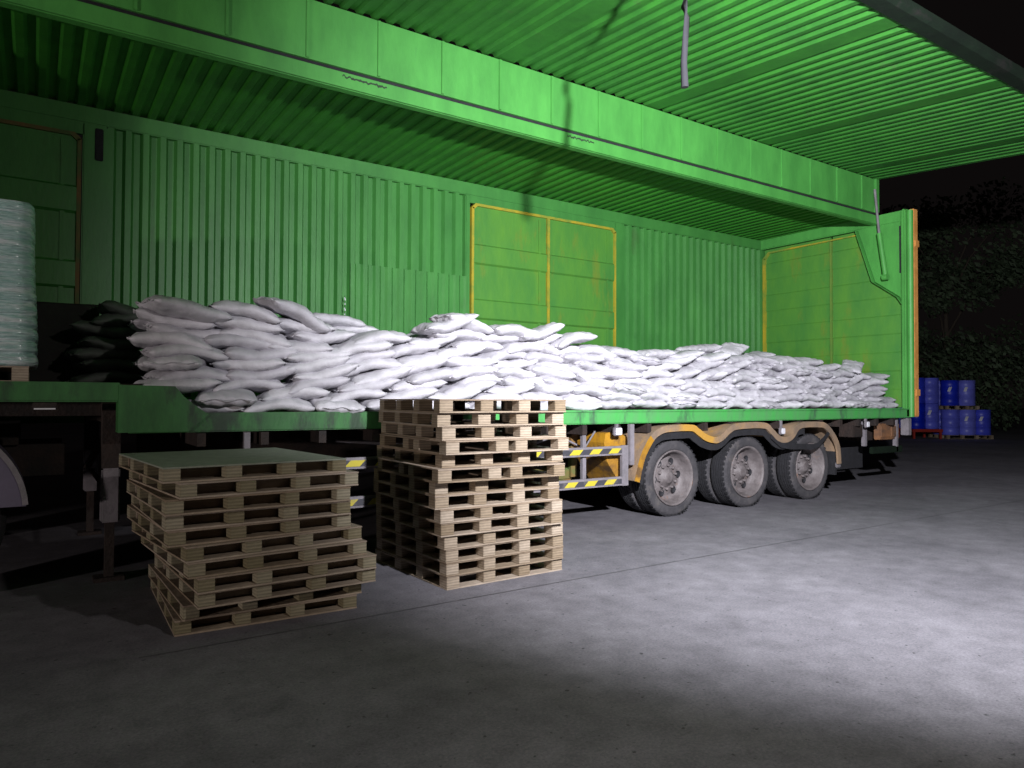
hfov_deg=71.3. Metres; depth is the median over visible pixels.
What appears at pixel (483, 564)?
pallet
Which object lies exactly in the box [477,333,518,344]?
sack
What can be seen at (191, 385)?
sack
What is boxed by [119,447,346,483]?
pallet
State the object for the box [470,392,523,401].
sack
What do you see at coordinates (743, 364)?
sack
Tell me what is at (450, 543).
pallet
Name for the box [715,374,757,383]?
sack
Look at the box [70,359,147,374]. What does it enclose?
sack
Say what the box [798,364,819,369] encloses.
sack
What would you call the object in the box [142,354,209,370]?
sack
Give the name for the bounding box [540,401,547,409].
sack
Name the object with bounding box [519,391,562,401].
sack
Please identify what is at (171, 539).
pallet
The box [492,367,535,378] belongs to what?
sack
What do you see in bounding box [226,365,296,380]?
sack
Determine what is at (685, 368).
sack
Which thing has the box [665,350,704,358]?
sack
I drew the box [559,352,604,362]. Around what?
sack
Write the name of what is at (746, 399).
sack
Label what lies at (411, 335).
sack
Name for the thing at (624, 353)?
sack
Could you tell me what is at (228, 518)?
pallet
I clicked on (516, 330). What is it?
sack
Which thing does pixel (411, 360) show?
sack
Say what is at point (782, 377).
sack
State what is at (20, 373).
pallet
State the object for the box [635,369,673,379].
sack
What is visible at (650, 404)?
sack
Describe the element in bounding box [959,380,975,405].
drum
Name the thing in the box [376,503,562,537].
pallet
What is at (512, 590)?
slab joint
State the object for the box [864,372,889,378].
sack
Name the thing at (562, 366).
sack
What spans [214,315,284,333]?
sack
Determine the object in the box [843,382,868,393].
sack
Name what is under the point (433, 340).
sack
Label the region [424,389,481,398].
sack
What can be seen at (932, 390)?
drum
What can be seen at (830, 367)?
sack
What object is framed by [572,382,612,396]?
sack
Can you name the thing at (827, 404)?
sack
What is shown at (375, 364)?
sack
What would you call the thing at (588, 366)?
sack
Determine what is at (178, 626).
pallet
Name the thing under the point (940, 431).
red rack
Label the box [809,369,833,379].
sack
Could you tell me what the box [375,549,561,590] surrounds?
pallet
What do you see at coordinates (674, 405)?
sack
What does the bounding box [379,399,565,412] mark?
pallet
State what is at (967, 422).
drum
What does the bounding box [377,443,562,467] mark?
pallet
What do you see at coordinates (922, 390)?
drum
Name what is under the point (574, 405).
sack
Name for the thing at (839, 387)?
sack
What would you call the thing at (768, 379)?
sack
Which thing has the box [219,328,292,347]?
sack
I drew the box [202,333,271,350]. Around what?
sack
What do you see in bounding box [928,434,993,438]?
pallet
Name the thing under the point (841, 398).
sack
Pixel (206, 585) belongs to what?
pallet
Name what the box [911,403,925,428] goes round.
drum
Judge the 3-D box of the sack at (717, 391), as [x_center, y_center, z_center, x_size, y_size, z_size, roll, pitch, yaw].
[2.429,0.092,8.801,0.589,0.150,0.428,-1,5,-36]
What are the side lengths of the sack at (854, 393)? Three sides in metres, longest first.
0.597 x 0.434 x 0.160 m
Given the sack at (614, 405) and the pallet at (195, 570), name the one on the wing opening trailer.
the sack at (614, 405)
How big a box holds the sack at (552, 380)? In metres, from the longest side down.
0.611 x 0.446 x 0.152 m
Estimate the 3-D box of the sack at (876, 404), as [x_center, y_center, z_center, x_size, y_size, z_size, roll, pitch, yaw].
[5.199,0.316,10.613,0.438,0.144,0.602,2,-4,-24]
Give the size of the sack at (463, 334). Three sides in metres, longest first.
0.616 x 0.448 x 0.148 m
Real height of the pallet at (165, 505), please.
0.086 m
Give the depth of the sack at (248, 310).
5.64 m
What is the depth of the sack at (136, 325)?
5.69 m
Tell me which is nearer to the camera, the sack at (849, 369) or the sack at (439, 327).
the sack at (439, 327)
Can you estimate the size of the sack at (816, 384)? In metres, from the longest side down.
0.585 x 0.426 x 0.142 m
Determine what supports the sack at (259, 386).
on the sack at (240, 397)
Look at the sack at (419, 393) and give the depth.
6.34 m
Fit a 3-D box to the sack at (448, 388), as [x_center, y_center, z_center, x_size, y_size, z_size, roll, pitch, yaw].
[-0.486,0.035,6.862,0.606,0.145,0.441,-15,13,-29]
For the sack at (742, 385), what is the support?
on the sack at (748, 393)
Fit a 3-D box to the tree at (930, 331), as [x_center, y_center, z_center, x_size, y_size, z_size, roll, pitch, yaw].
[20.733,-3.873,41.888,9.465,13.293,8.870,1,-1,-13]
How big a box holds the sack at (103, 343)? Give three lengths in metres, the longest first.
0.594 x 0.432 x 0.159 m
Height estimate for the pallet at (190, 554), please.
0.086 m
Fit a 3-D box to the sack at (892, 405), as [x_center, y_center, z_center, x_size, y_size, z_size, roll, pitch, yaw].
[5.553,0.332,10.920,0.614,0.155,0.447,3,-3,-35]
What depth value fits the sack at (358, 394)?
6.07 m
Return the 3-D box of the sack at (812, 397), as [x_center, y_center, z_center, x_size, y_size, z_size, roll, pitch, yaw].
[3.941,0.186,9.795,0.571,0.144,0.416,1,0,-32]
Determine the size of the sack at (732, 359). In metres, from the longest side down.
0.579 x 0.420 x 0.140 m
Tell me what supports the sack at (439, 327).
on the sack at (463, 334)
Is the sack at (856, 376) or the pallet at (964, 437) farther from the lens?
the pallet at (964, 437)
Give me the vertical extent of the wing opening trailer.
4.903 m
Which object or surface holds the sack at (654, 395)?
on the sack at (650, 404)
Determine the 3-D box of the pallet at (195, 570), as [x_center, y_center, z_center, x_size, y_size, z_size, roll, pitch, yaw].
[-1.702,1.024,4.638,1.050,0.086,1.232,1,-2,-38]
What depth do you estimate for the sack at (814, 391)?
9.73 m
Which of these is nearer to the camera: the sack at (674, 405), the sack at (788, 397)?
the sack at (674, 405)
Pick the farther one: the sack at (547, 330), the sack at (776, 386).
the sack at (776, 386)
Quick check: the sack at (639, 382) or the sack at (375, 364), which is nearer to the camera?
the sack at (375, 364)
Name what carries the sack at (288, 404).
on the wing opening trailer
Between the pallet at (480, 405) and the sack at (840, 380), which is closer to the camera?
the pallet at (480, 405)
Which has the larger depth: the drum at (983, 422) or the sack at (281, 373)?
the drum at (983, 422)
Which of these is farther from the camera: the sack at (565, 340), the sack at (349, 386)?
the sack at (565, 340)
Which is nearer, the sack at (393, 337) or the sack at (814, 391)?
the sack at (393, 337)
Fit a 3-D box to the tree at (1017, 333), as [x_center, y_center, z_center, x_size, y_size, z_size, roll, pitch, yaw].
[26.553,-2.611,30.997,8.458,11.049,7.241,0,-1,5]
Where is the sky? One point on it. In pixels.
(997, 24)
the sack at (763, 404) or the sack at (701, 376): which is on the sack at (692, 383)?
the sack at (701, 376)
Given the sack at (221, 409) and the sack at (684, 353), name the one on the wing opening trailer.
the sack at (221, 409)
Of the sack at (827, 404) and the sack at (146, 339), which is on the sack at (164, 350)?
the sack at (146, 339)
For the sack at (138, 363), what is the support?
on the sack at (208, 372)
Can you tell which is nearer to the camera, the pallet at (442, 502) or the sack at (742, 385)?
the pallet at (442, 502)
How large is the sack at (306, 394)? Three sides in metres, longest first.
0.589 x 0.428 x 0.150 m
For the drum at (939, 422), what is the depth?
25.64 m
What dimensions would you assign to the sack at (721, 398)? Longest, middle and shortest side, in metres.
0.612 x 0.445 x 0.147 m
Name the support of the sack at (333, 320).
on the sack at (356, 330)
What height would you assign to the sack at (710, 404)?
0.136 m
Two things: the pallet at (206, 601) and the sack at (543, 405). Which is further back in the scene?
the sack at (543, 405)
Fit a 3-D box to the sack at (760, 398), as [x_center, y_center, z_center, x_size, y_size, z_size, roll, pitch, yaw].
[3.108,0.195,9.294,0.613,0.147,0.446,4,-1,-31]
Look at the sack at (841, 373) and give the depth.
10.16 m
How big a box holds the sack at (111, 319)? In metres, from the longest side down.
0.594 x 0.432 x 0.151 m
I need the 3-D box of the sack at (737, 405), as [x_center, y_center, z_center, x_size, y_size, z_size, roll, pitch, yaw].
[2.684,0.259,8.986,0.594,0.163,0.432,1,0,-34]
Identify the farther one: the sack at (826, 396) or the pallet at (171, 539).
the sack at (826, 396)
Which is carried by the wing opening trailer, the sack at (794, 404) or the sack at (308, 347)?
the sack at (794, 404)
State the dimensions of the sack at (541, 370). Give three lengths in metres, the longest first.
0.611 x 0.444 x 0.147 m
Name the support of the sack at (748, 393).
on the sack at (746, 399)
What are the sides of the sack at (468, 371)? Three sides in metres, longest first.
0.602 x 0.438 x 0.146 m
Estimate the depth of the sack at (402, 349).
6.49 m
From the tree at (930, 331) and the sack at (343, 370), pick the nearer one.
the sack at (343, 370)
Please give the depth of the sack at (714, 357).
8.75 m
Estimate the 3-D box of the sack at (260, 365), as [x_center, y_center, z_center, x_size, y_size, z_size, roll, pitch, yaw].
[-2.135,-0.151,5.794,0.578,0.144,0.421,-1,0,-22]
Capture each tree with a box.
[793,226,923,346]
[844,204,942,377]
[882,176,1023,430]
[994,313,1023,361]
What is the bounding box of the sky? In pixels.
[7,0,1023,407]
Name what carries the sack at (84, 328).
on the sack at (103, 343)
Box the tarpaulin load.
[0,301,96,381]
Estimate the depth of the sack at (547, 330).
7.24 m
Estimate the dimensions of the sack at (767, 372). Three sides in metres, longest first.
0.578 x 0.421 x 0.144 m
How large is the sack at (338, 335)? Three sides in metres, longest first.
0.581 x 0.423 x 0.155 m
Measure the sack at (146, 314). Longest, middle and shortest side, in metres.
0.595 x 0.432 x 0.150 m
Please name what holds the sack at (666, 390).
on the sack at (654, 395)
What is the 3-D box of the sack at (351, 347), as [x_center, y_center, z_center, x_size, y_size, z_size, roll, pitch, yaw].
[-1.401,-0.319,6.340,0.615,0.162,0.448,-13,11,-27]
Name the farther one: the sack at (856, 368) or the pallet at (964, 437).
the pallet at (964, 437)
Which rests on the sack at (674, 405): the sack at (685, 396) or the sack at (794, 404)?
the sack at (685, 396)
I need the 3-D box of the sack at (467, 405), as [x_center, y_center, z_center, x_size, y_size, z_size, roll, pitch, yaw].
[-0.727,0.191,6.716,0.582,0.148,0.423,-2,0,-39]
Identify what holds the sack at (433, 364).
on the sack at (440, 373)
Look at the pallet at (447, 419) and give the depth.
5.22 m
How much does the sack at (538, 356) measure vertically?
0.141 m
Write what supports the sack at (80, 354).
on the sack at (98, 365)
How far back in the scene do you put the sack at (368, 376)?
6.24 m
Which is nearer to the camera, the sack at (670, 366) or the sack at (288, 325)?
the sack at (288, 325)
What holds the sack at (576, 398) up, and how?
on the sack at (574, 405)
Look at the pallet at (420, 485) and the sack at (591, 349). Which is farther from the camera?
the sack at (591, 349)
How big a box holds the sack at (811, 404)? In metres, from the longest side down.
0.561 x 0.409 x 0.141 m
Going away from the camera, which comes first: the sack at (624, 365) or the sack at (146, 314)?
the sack at (146, 314)
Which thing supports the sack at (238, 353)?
on the sack at (260, 365)
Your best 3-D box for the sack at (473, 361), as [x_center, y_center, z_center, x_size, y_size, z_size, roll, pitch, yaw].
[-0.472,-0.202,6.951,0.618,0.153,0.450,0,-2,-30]
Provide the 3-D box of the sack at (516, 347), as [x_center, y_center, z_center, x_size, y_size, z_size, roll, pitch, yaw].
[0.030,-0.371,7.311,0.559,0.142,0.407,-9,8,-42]
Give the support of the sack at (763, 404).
on the wing opening trailer
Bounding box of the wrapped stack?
[0,199,38,370]
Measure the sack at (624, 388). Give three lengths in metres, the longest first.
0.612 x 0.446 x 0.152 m
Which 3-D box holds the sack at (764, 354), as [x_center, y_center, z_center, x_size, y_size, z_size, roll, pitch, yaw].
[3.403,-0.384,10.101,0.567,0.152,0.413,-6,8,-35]
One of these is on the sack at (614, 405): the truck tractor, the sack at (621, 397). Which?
the sack at (621, 397)
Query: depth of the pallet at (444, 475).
5.16 m
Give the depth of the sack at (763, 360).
9.29 m
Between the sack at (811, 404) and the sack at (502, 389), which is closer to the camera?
the sack at (502, 389)
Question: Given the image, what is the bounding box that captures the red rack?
[899,428,942,438]
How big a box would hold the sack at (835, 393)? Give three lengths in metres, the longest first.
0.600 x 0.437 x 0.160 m
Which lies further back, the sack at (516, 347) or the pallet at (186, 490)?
the sack at (516, 347)
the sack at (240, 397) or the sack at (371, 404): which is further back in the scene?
the sack at (371, 404)
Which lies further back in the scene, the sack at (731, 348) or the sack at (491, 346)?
the sack at (731, 348)
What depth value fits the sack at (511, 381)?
7.04 m
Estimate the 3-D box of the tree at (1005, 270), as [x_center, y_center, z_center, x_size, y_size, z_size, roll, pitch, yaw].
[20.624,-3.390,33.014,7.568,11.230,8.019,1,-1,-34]
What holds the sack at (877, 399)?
on the sack at (876, 404)
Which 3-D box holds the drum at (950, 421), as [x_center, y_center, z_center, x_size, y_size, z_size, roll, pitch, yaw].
[15.533,1.345,25.323,0.590,0.912,0.590,-1,-1,35]
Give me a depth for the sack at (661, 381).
8.18 m
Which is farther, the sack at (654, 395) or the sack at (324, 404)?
the sack at (654, 395)
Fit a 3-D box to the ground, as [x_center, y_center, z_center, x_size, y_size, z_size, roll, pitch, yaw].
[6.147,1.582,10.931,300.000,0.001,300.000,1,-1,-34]
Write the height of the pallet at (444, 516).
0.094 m
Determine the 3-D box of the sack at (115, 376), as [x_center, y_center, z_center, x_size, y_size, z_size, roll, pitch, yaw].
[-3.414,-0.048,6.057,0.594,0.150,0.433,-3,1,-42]
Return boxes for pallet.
[0,366,29,380]
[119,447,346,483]
[127,479,350,516]
[127,504,350,547]
[129,470,358,499]
[131,495,350,531]
[132,521,361,563]
[141,537,366,579]
[148,563,361,621]
[150,581,356,636]
[154,551,376,594]
[154,556,375,609]
[374,468,558,495]
[374,479,558,509]
[375,491,561,523]
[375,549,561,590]
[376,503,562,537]
[376,515,562,549]
[376,526,562,563]
[376,538,562,576]
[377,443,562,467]
[377,454,564,483]
[378,410,563,426]
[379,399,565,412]
[380,432,568,454]
[381,421,565,440]
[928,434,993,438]
[939,406,979,409]
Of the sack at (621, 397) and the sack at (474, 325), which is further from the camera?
the sack at (621, 397)
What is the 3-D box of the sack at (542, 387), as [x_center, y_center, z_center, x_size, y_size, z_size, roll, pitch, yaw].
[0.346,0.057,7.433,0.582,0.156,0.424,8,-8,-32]
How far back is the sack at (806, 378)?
9.75 m
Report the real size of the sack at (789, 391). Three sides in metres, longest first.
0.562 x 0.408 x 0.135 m
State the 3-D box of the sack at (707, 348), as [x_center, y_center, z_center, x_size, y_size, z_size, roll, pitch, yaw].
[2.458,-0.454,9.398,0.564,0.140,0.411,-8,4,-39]
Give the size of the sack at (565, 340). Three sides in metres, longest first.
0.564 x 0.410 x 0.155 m
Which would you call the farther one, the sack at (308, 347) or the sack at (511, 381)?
the sack at (511, 381)
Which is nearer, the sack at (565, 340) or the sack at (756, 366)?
the sack at (565, 340)
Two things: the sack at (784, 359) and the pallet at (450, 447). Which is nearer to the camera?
the pallet at (450, 447)
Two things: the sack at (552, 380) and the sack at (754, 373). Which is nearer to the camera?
the sack at (552, 380)
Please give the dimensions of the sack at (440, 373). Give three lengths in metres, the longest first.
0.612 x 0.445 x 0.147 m
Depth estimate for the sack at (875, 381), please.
10.63 m
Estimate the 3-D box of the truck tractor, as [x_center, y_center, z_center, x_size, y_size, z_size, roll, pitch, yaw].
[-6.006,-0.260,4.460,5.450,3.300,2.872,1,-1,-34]
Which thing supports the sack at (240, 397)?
on the sack at (221, 409)
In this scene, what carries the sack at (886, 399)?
on the sack at (892, 405)
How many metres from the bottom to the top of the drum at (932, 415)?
0.912 m
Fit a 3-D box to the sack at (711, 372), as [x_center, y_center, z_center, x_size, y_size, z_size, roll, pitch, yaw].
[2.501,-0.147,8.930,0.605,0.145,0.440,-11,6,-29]
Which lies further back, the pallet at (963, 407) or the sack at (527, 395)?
the pallet at (963, 407)
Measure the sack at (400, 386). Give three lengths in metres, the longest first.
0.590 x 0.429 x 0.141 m
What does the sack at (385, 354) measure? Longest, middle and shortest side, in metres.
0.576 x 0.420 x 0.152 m
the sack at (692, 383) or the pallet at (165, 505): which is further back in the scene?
the sack at (692, 383)
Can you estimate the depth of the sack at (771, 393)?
9.23 m
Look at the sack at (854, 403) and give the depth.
10.11 m
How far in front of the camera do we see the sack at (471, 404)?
6.83 m
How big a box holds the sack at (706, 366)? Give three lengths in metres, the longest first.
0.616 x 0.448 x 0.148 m
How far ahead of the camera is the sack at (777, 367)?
9.47 m
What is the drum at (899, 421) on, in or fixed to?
on the red rack
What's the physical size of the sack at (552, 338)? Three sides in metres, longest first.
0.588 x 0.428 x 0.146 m
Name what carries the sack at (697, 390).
on the sack at (685, 396)
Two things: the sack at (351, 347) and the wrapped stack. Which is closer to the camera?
the wrapped stack
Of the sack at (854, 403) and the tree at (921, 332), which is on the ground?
the tree at (921, 332)
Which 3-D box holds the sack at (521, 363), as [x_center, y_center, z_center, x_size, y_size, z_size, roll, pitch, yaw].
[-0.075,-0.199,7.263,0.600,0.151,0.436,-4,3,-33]
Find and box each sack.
[61,347,141,362]
[65,370,144,383]
[69,320,136,338]
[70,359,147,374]
[75,336,141,349]
[89,313,137,326]
[92,300,137,314]
[127,331,215,350]
[128,318,146,331]
[131,356,210,371]
[133,306,215,329]
[133,377,222,393]
[134,295,233,322]
[139,343,228,362]
[141,366,231,381]
[142,322,220,338]
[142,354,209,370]
[188,399,245,411]
[194,388,256,406]
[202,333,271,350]
[207,300,282,323]
[209,358,286,370]
[210,379,285,392]
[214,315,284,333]
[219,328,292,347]
[220,346,297,360]
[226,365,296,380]
[241,396,315,411]
[253,296,331,332]
[256,386,329,400]
[268,340,334,352]
[278,317,336,333]
[280,328,355,343]
[283,347,350,362]
[283,363,360,381]
[283,376,350,394]
[284,356,350,378]
[307,396,364,412]
[313,313,366,327]
[325,378,400,392]
[326,389,386,400]
[330,340,392,355]
[335,326,378,335]
[344,358,402,377]
[345,330,411,344]
[345,348,397,363]
[349,366,413,384]
[357,399,413,410]
[374,387,439,398]
[382,380,446,391]
[390,343,440,358]
[395,350,453,366]
[398,358,448,378]
[400,367,460,384]
[404,336,456,346]
[406,333,416,337]
[409,313,478,335]
[415,328,485,341]
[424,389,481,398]
[428,313,494,333]
[432,401,469,408]
[434,346,485,358]
[437,379,496,394]
[439,340,503,352]
[441,356,499,366]
[446,374,501,383]
[449,366,497,380]
[465,401,500,408]
[470,348,526,362]
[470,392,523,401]
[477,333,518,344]
[482,384,534,393]
[488,324,540,336]
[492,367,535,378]
[493,359,537,368]
[496,376,543,385]
[502,341,542,353]
[518,322,564,341]
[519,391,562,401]
[522,333,562,344]
[522,351,563,363]
[523,365,576,379]
[529,381,575,394]
[534,362,569,370]
[538,344,578,355]
[539,376,580,385]
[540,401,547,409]
[550,331,597,349]
[556,393,600,401]
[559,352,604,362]
[566,364,605,378]
[566,401,602,409]
[570,361,608,370]
[572,344,616,357]
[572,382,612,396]
[573,375,614,388]
[589,391,640,401]
[595,400,631,409]
[597,360,648,372]
[599,354,632,362]
[601,368,642,379]
[602,346,642,358]
[608,382,647,394]
[610,379,651,385]
[626,354,663,365]
[628,399,667,409]
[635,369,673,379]
[636,391,672,401]
[637,349,675,359]
[640,385,680,394]
[644,362,681,371]
[647,377,686,386]
[658,401,697,409]
[661,355,696,365]
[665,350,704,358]
[668,392,700,401]
[670,366,703,373]
[671,368,701,379]
[675,344,722,352]
[675,387,705,394]
[677,378,711,390]
[683,360,724,371]
[688,400,726,408]
[691,351,730,362]
[691,371,728,380]
[695,395,728,401]
[700,387,736,396]
[703,366,739,377]
[703,380,735,388]
[713,342,748,354]
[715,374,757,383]
[719,360,751,368]
[720,401,752,408]
[724,354,753,363]
[726,395,753,402]
[729,387,759,396]
[730,369,763,377]
[733,381,760,389]
[741,351,775,356]
[741,363,771,369]
[747,354,779,364]
[747,400,782,408]
[749,396,776,402]
[750,389,782,396]
[752,383,788,389]
[754,375,780,384]
[757,367,780,377]
[767,355,801,364]
[769,363,800,371]
[773,393,803,402]
[776,373,802,383]
[776,389,804,393]
[779,400,804,408]
[780,367,812,376]
[780,381,808,389]
[793,357,823,366]
[796,394,823,401]
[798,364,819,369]
[798,375,822,382]
[798,401,822,408]
[801,388,824,394]
[802,381,832,388]
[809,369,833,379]
[811,400,845,408]
[815,363,841,371]
[817,392,840,402]
[820,388,842,396]
[822,376,849,383]
[830,369,854,378]
[830,383,848,389]
[836,366,853,372]
[836,394,861,401]
[841,359,863,373]
[841,391,861,395]
[841,400,869,407]
[843,376,863,386]
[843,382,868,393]
[848,372,870,380]
[857,395,881,401]
[858,378,888,385]
[859,390,885,397]
[862,401,887,408]
[863,385,887,391]
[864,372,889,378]
[878,396,895,402]
[879,401,898,407]
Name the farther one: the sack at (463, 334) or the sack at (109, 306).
the sack at (463, 334)
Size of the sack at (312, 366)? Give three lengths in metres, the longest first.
0.613 x 0.446 x 0.147 m
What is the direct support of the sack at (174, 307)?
on the sack at (146, 314)
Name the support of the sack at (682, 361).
on the sack at (670, 366)
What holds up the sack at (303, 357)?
on the sack at (312, 366)
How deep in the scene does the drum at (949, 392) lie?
25.09 m
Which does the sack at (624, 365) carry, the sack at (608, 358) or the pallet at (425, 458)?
the sack at (608, 358)
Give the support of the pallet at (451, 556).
on the pallet at (483, 564)
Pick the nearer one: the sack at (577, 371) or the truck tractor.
the truck tractor
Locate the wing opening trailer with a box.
[0,0,1023,583]
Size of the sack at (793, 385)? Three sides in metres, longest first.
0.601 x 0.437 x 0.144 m
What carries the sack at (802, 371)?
on the sack at (782, 377)
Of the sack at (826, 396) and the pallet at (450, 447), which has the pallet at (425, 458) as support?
the pallet at (450, 447)
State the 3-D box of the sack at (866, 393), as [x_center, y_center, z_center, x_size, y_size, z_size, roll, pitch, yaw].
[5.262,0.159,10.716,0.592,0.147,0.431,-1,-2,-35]
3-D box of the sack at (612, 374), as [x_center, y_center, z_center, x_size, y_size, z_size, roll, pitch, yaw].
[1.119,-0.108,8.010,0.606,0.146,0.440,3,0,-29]
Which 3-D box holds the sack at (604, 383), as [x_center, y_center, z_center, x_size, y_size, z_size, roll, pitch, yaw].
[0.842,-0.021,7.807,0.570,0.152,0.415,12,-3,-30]
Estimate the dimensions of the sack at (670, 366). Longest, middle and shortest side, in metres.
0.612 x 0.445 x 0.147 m
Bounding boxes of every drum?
[898,407,901,427]
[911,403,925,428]
[919,378,925,402]
[925,377,938,402]
[925,403,938,428]
[931,409,940,433]
[940,380,958,405]
[940,409,959,434]
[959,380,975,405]
[960,410,975,434]
[976,409,990,434]
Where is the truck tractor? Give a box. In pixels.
[0,420,64,544]
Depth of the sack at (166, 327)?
5.47 m
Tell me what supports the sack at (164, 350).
on the sack at (178, 362)
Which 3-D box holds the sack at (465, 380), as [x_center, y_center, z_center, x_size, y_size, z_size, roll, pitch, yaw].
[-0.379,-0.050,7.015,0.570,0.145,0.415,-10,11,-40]
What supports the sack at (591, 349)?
on the sack at (624, 365)
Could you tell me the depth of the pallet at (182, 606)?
4.27 m
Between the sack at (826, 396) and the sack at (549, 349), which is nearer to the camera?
the sack at (549, 349)
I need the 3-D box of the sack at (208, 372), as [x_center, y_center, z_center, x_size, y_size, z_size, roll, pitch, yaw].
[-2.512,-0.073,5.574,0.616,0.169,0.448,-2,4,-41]
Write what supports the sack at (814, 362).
on the sack at (809, 367)
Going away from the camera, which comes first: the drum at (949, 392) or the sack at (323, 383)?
the sack at (323, 383)
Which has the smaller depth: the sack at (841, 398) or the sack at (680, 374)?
the sack at (680, 374)
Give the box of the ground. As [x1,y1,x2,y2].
[0,407,1023,767]
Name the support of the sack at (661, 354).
on the sack at (670, 366)
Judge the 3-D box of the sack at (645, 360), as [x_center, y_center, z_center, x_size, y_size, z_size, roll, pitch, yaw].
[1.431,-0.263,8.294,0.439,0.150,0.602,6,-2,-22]
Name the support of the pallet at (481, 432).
on the pallet at (450, 447)
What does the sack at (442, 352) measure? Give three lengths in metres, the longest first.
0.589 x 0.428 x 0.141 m
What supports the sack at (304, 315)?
on the sack at (338, 335)
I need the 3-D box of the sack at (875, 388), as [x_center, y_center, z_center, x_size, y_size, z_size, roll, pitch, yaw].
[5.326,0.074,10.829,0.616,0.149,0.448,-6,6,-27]
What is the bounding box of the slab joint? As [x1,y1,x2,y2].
[139,500,1020,657]
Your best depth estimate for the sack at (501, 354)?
7.01 m
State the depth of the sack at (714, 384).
8.74 m
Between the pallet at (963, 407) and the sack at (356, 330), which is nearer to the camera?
the sack at (356, 330)
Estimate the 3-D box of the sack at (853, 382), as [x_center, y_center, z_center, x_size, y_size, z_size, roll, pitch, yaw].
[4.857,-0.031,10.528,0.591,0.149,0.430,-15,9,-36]
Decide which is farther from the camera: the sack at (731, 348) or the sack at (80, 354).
the sack at (731, 348)

